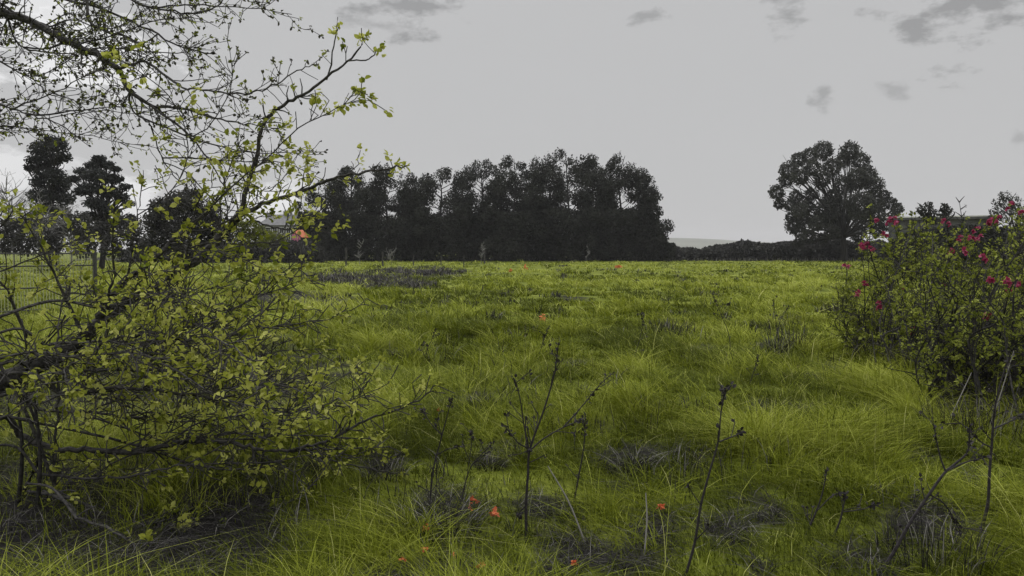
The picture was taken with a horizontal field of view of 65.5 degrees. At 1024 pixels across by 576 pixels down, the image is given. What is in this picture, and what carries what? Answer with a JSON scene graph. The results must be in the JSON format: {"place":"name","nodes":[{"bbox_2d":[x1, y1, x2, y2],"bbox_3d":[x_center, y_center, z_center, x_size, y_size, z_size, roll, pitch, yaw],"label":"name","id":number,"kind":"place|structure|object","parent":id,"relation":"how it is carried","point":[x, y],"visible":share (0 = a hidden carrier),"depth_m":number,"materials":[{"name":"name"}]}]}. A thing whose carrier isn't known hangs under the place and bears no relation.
{"place":"outdoors","nodes":[
{"label":"outdoors","id":0,"kind":"place"},
{"bbox_2d":[73,256,882,260],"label":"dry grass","id":1,"kind":"structure","parent":0,"point":[110,259],"depth_m":134.87,"materials":[{"name":"plant"}]},
{"bbox_2d":[0,252,1023,575],"bbox_3d":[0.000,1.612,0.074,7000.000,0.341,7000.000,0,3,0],"label":"ground","id":2,"kind":"structure","parent":0,"point":[510,468],"depth_m":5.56,"materials":[{"name":"green plant"}]},
{"bbox_2d":[0,169,32,268],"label":"bare tree","id":3,"kind":"object","parent":2,"relation":"on","point":[3,198],"visible":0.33,"depth_m":67.80,"materials":[{"name":"grey plant"}]},
{"bbox_2d":[19,187,65,269],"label":"bare tree","id":4,"kind":"object","parent":2,"relation":"on","point":[42,226],"visible":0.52,"depth_m":65.78,"materials":[{"name":"plant"}]},
{"bbox_2d":[0,249,97,313],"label":"fence","id":5,"kind":"object","parent":2,"relation":"on","point":[94,262],"visible":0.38,"depth_m":19.91,"materials":[{"name":"metal"}]},
{"bbox_2d":[22,133,76,262],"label":"pine","id":6,"kind":"object","parent":2,"relation":"on","point":[43,167],"visible":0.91,"depth_m":79.28,"materials":[{"name":"green plant"}]},
{"bbox_2d":[50,201,85,269],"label":"bare tree","id":7,"kind":"object","parent":2,"relation":"on","point":[63,223],"visible":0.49,"depth_m":61.82,"materials":[{"name":"plant"}]},
{"bbox_2d":[0,210,146,270],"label":"hedge","id":8,"kind":"object","parent":2,"relation":"on","point":[55,238],"visible":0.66,"depth_m":64.56,"materials":[{"name":"green plant"}]},
{"bbox_2d":[64,155,136,268],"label":"pine","id":9,"kind":"object","parent":2,"relation":"on","point":[91,172],"visible":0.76,"depth_m":70.85,"materials":[{"name":"green plant"}]},
{"bbox_2d":[0,0,350,293],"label":"budding tree","id":10,"kind":"object","parent":2,"relation":"on","point":[54,32],"visible":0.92,"depth_m":6.59,"materials":[{"name":"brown plant"}]},
{"bbox_2d":[138,186,234,264],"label":"round bush","id":11,"kind":"object","parent":2,"relation":"on","point":[157,224],"visible":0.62,"depth_m":60.03,"materials":[{"name":"green plant"}]},
{"bbox_2d":[0,17,409,393],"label":"leafing tree","id":12,"kind":"object","parent":2,"relation":"on","point":[212,245],"visible":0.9,"depth_m":6.00,"materials":[{"name":"green plant"}]},
{"bbox_2d":[115,239,328,262],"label":"hedge","id":13,"kind":"object","parent":2,"relation":"on","point":[294,249],"visible":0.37,"depth_m":110.25,"materials":[{"name":"green plant"}]},
{"bbox_2d":[0,227,453,558],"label":"spreading shrub","id":14,"kind":"object","parent":2,"relation":"on","point":[166,344],"visible":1,"depth_m":5.09,"materials":[{"name":"green plant"}]},
{"bbox_2d":[232,218,286,271],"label":"tree","id":15,"kind":"object","parent":2,"relation":"on","point":[255,229],"visible":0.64,"depth_m":58.21,"materials":[{"name":"green plant"}]},
{"bbox_2d":[260,210,299,240],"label":"house","id":16,"kind":"structure","parent":2,"relation":"on","point":[280,222],"depth_m":189.87,"materials":[{"name":"stone"}]},
{"bbox_2d":[292,230,308,240],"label":"canopy tent","id":17,"kind":"object","parent":2,"relation":"on","point":[303,234],"visible":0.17,"depth_m":118.14,"materials":[{"name":"orange fabric"}]},
{"bbox_2d":[296,210,336,260],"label":"tree","id":18,"kind":"object","parent":2,"relation":"on","point":[329,253],"visible":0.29,"depth_m":127.98,"materials":[{"name":"green plant"}]},
{"bbox_2d":[291,180,357,260],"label":"tree","id":19,"kind":"object","parent":2,"relation":"on","point":[337,212],"visible":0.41,"depth_m":130.03,"materials":[{"name":"green plant"}]},
{"bbox_2d":[345,248,346,265],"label":"fence post","id":20,"kind":"object","parent":2,"relation":"on","point":[345,256],"visible":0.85,"depth_m":79.86,"materials":[{"name":"grey wood"}]},
{"bbox_2d":[320,165,392,260],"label":"tree","id":21,"kind":"object","parent":2,"relation":"on","point":[355,184],"visible":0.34,"depth_m":131.64,"materials":[{"name":"green plant"}]},
{"bbox_2d":[356,238,363,264],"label":"bare tree","id":22,"kind":"object","parent":2,"relation":"on","point":[358,256],"visible":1,"depth_m":95.89,"materials":[{"name":"grey plant"}]},
{"bbox_2d":[341,163,421,260],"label":"tree","id":23,"kind":"object","parent":2,"relation":"on","point":[367,217],"visible":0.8,"depth_m":127.92,"materials":[{"name":"green plant"}]},
{"bbox_2d":[347,449,420,483],"bbox_3d":[-0.904,1.275,5.607,0.649,0.162,0.697,0,3,0],"label":"dead tussock","id":24,"kind":"object","parent":2,"relation":"on","point":[381,475],"visible":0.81,"depth_m":5.67,"materials":[{"name":"plant"}]},
{"bbox_2d":[302,264,466,288],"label":"dead bracken","id":25,"kind":"object","parent":2,"relation":"on","point":[407,281],"visible":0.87,"depth_m":46.03,"materials":[{"name":"grey plant"}]},
{"bbox_2d":[385,248,396,264],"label":"bare tree","id":26,"kind":"object","parent":2,"relation":"on","point":[389,256],"visible":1,"depth_m":93.82,"materials":[{"name":"grey plant"}]},
{"bbox_2d":[384,349,414,358],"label":"dead weed","id":27,"kind":"object","parent":2,"relation":"on","point":[397,351],"visible":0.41,"depth_m":12.07,"materials":[{"name":"plant"}]},
{"bbox_2d":[388,172,441,260],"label":"tree","id":28,"kind":"object","parent":2,"relation":"on","point":[398,211],"visible":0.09,"depth_m":135.97,"materials":[{"name":"green plant"}]},
{"bbox_2d":[352,485,505,544],"bbox_3d":[-0.463,1.320,4.618,0.912,0.209,0.983,1,3,16],"label":"dead tussock","id":29,"kind":"object","parent":2,"relation":"on","point":[461,512],"visible":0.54,"depth_m":4.68,"materials":[{"name":"plant"}]},
{"bbox_2d":[418,328,440,357],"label":"sapling","id":30,"kind":"object","parent":2,"relation":"on","point":[423,344],"visible":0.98,"depth_m":11.51,"materials":[{"name":"brown plant"}]},
{"bbox_2d":[413,395,461,502],"bbox_3d":[-0.465,1.042,4.873,0.333,0.774,0.183,1,3,20],"label":"sapling","id":31,"kind":"object","parent":2,"relation":"on","point":[438,431],"visible":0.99,"depth_m":4.87,"materials":[{"name":"brown plant"}]},
{"bbox_2d":[397,166,480,261],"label":"tree","id":32,"kind":"object","parent":2,"relation":"on","point":[427,229],"visible":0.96,"depth_m":127.10,"materials":[{"name":"green plant"}]},
{"bbox_2d":[436,189,488,260],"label":"tree","id":33,"kind":"object","parent":2,"relation":"on","point":[475,201],"visible":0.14,"depth_m":131.12,"materials":[{"name":"green plant"}]},
{"bbox_2d":[460,423,494,504],"bbox_3d":[-0.225,1.142,5.027,0.236,0.553,0.180,0,3,0],"label":"sapling","id":34,"kind":"object","parent":2,"relation":"on","point":[470,431],"visible":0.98,"depth_m":5.01,"materials":[{"name":"brown plant"}]},
{"bbox_2d":[462,391,501,408],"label":"dead tussock","id":35,"kind":"object","parent":2,"relation":"on","point":[483,397],"visible":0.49,"depth_m":8.12,"materials":[{"name":"grey plant"}]},
{"bbox_2d":[457,158,510,260],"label":"tree","id":36,"kind":"object","parent":2,"relation":"on","point":[471,175],"visible":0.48,"depth_m":130.48,"materials":[{"name":"green plant"}]},
{"bbox_2d":[461,451,514,471],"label":"dead tussock","id":37,"kind":"object","parent":2,"relation":"on","point":[495,463],"visible":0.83,"depth_m":6.03,"materials":[{"name":"plant"}]},
{"bbox_2d":[0,264,977,543],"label":"withered stems","id":38,"kind":"object","parent":2,"relation":"on","point":[560,308],"visible":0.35,"depth_m":5.92,"materials":[{"name":"plant"}]},
{"bbox_2d":[489,507,499,525],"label":"orange flower","id":39,"kind":"object","parent":2,"relation":"on","point":[494,512],"visible":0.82,"depth_m":4.70,"materials":[{"name":"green plant"}]},
{"bbox_2d":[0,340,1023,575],"bbox_3d":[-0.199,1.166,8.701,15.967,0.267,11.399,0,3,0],"label":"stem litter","id":40,"kind":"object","parent":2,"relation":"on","point":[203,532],"visible":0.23,"depth_m":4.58,"materials":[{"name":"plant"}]},
{"bbox_2d":[478,155,548,261],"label":"tree","id":41,"kind":"object","parent":2,"relation":"on","point":[511,241],"visible":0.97,"depth_m":126.29,"materials":[{"name":"green plant"}]},
{"bbox_2d":[505,498,564,523],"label":"dead tussock","id":42,"kind":"object","parent":2,"relation":"on","point":[534,510],"visible":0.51,"depth_m":4.91,"materials":[{"name":"plant"}]},
{"bbox_2d":[516,151,572,260],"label":"tree","id":43,"kind":"object","parent":2,"relation":"on","point":[549,182],"visible":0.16,"depth_m":133.86,"materials":[{"name":"green plant"}]},
{"bbox_2d":[539,325,549,353],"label":"sapling","id":44,"kind":"object","parent":2,"relation":"on","point":[544,335],"visible":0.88,"depth_m":11.24,"materials":[{"name":"brown plant"}]},
{"bbox_2d":[501,342,614,542],"bbox_3d":[0.256,0.877,4.450,0.643,1.161,0.240,-1,3,-14],"label":"sapling","id":45,"kind":"object","parent":2,"relation":"on","point":[528,451],"visible":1,"depth_m":4.43,"materials":[{"name":"brown plant"}]},
{"bbox_2d":[519,547,596,575],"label":"dead tussock","id":46,"kind":"object","parent":2,"relation":"on","point":[584,565],"visible":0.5,"depth_m":4.04,"materials":[{"name":"plant"}]},
{"bbox_2d":[522,147,602,261],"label":"tree","id":47,"kind":"object","parent":2,"relation":"on","point":[568,247],"visible":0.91,"depth_m":127.52,"materials":[{"name":"green plant"}]},
{"bbox_2d":[548,466,585,543],"bbox_3d":[0.306,1.205,4.411,0.238,0.420,0.013,1,3,26],"label":"dry stalk","id":48,"kind":"object","parent":2,"relation":"on","point":[569,505],"visible":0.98,"depth_m":4.40,"materials":[{"name":"plant"}]},
{"bbox_2d":[571,560,577,574],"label":"orange flower","id":49,"kind":"object","parent":2,"relation":"on","point":[573,562],"visible":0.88,"depth_m":3.94,"materials":[{"name":"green plant"}]},
{"bbox_2d":[564,359,588,368],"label":"dead weed","id":50,"kind":"object","parent":2,"relation":"on","point":[575,363],"visible":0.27,"depth_m":10.63,"materials":[{"name":"green plant"}]},
{"bbox_2d":[566,412,587,509],"bbox_3d":[0.428,1.096,4.933,0.137,0.663,0.223,-1,3,-23],"label":"sapling","id":51,"kind":"object","parent":2,"relation":"on","point":[585,422],"visible":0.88,"depth_m":4.95,"materials":[{"name":"brown plant"}]},
{"bbox_2d":[569,153,617,260],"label":"tree","id":52,"kind":"object","parent":2,"relation":"on","point":[595,170],"visible":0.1,"depth_m":132.93,"materials":[{"name":"green plant"}]},
{"bbox_2d":[593,150,643,260],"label":"tree","id":53,"kind":"object","parent":2,"relation":"on","point":[614,226],"visible":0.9,"depth_m":128.73,"materials":[{"name":"green plant"}]},
{"bbox_2d":[579,440,687,476],"bbox_3d":[0.887,1.256,5.808,0.767,0.212,0.820,2,3,40],"label":"dead tussock","id":54,"kind":"object","parent":2,"relation":"on","point":[619,462],"visible":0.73,"depth_m":5.87,"materials":[{"name":"plant"}]},
{"bbox_2d":[633,312,647,357],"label":"sapling","id":55,"kind":"object","parent":2,"relation":"on","point":[642,317],"visible":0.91,"depth_m":11.11,"materials":[{"name":"brown plant"}]},
{"bbox_2d":[626,166,663,260],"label":"tree","id":56,"kind":"object","parent":2,"relation":"on","point":[649,207],"visible":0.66,"depth_m":128.21,"materials":[{"name":"green plant"}]},
{"bbox_2d":[644,493,647,554],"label":"dry stalk","id":57,"kind":"object","parent":2,"relation":"on","point":[646,524],"visible":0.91,"depth_m":4.20,"materials":[{"name":"grey plant"}]},
{"bbox_2d":[638,218,675,261],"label":"tree","id":58,"kind":"object","parent":2,"relation":"on","point":[659,247],"visible":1,"depth_m":126.38,"materials":[{"name":"green plant"}]},
{"bbox_2d":[629,520,686,551],"bbox_3d":[0.809,1.360,4.352,0.398,0.098,0.428,0,3,0],"label":"dead tussock","id":59,"kind":"object","parent":2,"relation":"on","point":[660,535],"visible":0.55,"depth_m":4.41,"materials":[{"name":"grey plant"}]},
{"bbox_2d":[656,504,664,519],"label":"orange flower","id":60,"kind":"object","parent":2,"relation":"on","point":[661,506],"visible":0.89,"depth_m":4.69,"materials":[{"name":"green plant"}]},
{"bbox_2d":[639,314,695,336],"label":"dead weed","id":61,"kind":"object","parent":2,"relation":"on","point":[666,324],"visible":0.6,"depth_m":15.22,"materials":[{"name":"plant"}]},
{"bbox_2d":[643,442,721,470],"bbox_3d":[1.251,1.248,5.922,0.666,0.151,0.676,1,3,22],"label":"dead tussock","id":62,"kind":"object","parent":2,"relation":"on","point":[680,457],"visible":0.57,"depth_m":5.94,"materials":[{"name":"grey plant"}]},
{"bbox_2d":[684,381,745,575],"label":"sapling","id":63,"kind":"object","parent":2,"relation":"on","point":[739,432],"visible":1,"depth_m":3.87,"materials":[{"name":"brown plant"}]},
{"bbox_2d":[710,291,731,348],"bbox_3d":[3.293,0.525,12.562,0.338,0.994,0.243,1,3,19],"label":"sapling","id":64,"kind":"object","parent":2,"relation":"on","point":[727,304],"visible":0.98,"depth_m":12.51,"materials":[{"name":"brown plant"}]},
{"bbox_2d":[715,311,731,320],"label":"dead weed","id":65,"kind":"object","parent":2,"relation":"on","point":[729,319],"visible":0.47,"depth_m":18.60,"materials":[{"name":"plant"}]},
{"bbox_2d":[699,517,768,546],"bbox_3d":[1.201,1.344,4.371,0.412,0.079,0.452,0,3,0],"label":"dead tussock","id":66,"kind":"object","parent":2,"relation":"on","point":[743,529],"visible":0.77,"depth_m":4.40,"materials":[{"name":"plant"}]},
{"bbox_2d":[746,354,759,383],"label":"sapling","id":67,"kind":"object","parent":2,"relation":"on","point":[757,360],"visible":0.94,"depth_m":9.09,"materials":[{"name":"brown plant"}]},
{"bbox_2d":[753,506,794,525],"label":"dead tussock","id":68,"kind":"object","parent":2,"relation":"on","point":[772,519],"visible":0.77,"depth_m":4.67,"materials":[{"name":"plant"}]},
{"bbox_2d":[769,295,788,343],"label":"sapling","id":69,"kind":"object","parent":2,"relation":"on","point":[778,319],"visible":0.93,"depth_m":11.91,"materials":[{"name":"brown plant"}]},
{"bbox_2d":[674,238,886,260],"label":"hedge","id":70,"kind":"object","parent":2,"relation":"on","point":[747,249],"visible":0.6,"depth_m":136.06,"materials":[{"name":"green plant"}]},
{"bbox_2d":[759,325,811,354],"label":"dead weed","id":71,"kind":"object","parent":2,"relation":"on","point":[778,349],"visible":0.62,"depth_m":11.81,"materials":[{"name":"grey plant"}]},
{"bbox_2d":[779,319,816,349],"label":"dead weed","id":72,"kind":"object","parent":2,"relation":"on","point":[795,338],"visible":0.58,"depth_m":12.58,"materials":[{"name":"plant"}]},
{"bbox_2d":[802,467,845,535],"bbox_3d":[1.736,1.195,4.433,0.268,0.412,0.127,-1,3,-11],"label":"sapling","id":73,"kind":"object","parent":2,"relation":"on","point":[817,509],"visible":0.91,"depth_m":4.40,"materials":[{"name":"brown plant"}]},
{"bbox_2d":[767,139,904,261],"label":"lone tree","id":74,"kind":"object","parent":2,"relation":"on","point":[833,218],"visible":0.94,"depth_m":126.00,"materials":[{"name":"green plant"}]},
{"bbox_2d":[822,297,863,319],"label":"dead weed","id":75,"kind":"object","parent":2,"relation":"on","point":[829,309],"visible":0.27,"depth_m":19.02,"materials":[{"name":"grey plant"}]},
{"bbox_2d":[795,538,901,575],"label":"dead tussock","id":76,"kind":"object","parent":2,"relation":"on","point":[882,573],"visible":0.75,"depth_m":3.95,"materials":[{"name":"plant"}]},
{"bbox_2d":[832,487,880,539],"bbox_3d":[1.875,1.249,4.362,0.270,0.305,0.171,-2,3,-37],"label":"sapling","id":77,"kind":"object","parent":2,"relation":"on","point":[873,505],"visible":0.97,"depth_m":4.34,"materials":[{"name":"brown plant"}]},
{"bbox_2d":[822,201,1023,375],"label":"flowering shrub","id":78,"kind":"object","parent":2,"relation":"on","point":[880,306],"visible":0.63,"depth_m":11.44,"materials":[{"name":"green plant"}]},
{"bbox_2d":[915,201,940,228],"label":"tree","id":79,"kind":"object","parent":2,"relation":"on","point":[930,212],"visible":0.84,"depth_m":65.59,"materials":[{"name":"green plant"}]},
{"bbox_2d":[881,410,996,569],"bbox_3d":[2.072,1.019,3.948,0.570,0.820,0.184,0,3,6],"label":"sapling","id":80,"kind":"object","parent":2,"relation":"on","point":[917,511],"visible":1,"depth_m":3.90,"materials":[{"name":"brown plant"}]},
{"bbox_2d":[864,501,1021,575],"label":"dead tussock","id":81,"kind":"object","parent":2,"relation":"on","point":[937,539],"visible":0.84,"depth_m":4.03,"materials":[{"name":"grey plant"}]},
{"bbox_2d":[886,215,999,262],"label":"flat roof building","id":82,"kind":"structure","parent":2,"relation":"on","point":[972,219],"depth_m":77.69,"materials":[{"name":"stone"}]},
{"bbox_2d":[867,223,1023,274],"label":"hedge","id":83,"kind":"object","parent":2,"relation":"on","point":[987,235],"visible":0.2,"depth_m":54.67,"materials":[{"name":"green plant"}]},
{"bbox_2d":[938,203,954,226],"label":"tree","id":84,"kind":"object","parent":2,"relation":"on","point":[944,210],"visible":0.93,"depth_m":63.68,"materials":[{"name":"green plant"}]},
{"bbox_2d":[880,215,1023,423],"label":"leafy shrub","id":85,"kind":"object","parent":2,"relation":"on","point":[991,366],"visible":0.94,"depth_m":8.17,"materials":[{"name":"green plant"}]},
{"bbox_2d":[951,372,971,414],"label":"dry stalk","id":86,"kind":"object","parent":2,"relation":"on","point":[961,393],"visible":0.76,"depth_m":7.41,"materials":[{"name":"plant"}]},
{"bbox_2d":[952,197,970,225],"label":"bare tree","id":87,"kind":"object","parent":2,"relation":"on","point":[961,215],"visible":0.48,"depth_m":59.82,"materials":[{"name":"grey plant"}]},
{"bbox_2d":[908,389,1023,444],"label":"dead weed","id":88,"kind":"object","parent":2,"relation":"on","point":[978,417],"visible":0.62,"depth_m":7.24,"materials":[{"name":"green plant"}]},
{"bbox_2d":[967,353,1023,530],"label":"sapling","id":89,"kind":"object","parent":2,"relation":"on","point":[1013,418],"visible":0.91,"depth_m":4.41,"materials":[{"name":"brown plant"}]},
{"bbox_2d":[990,351,1013,426],"bbox_3d":[4.485,0.936,7.298,0.295,0.715,0.012,-1,3,-20],"label":"dry stalk","id":90,"kind":"object","parent":2,"relation":"on","point":[1002,387],"visible":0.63,"depth_m":7.30,"materials":[{"name":"plant"}]},
{"bbox_2d":[984,190,1023,225],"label":"tree","id":91,"kind":"object","parent":2,"relation":"on","point":[1001,205],"visible":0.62,"depth_m":74.32,"materials":[{"name":"green plant"}]},
{"bbox_2d":[0,0,1023,251],"label":"sky","id":92,"kind":"structure","parent":0,"point":[710,98],"materials":[{"name":"grey"}]},
{"bbox_2d":[372,238,770,251],"bbox_3d":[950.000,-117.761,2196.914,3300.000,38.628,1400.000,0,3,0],"label":"hills","id":93,"kind":"structure","parent":0,"point":[692,242],"depth_m":1797.00,"materials":[{"name":"grey"}]}
]}

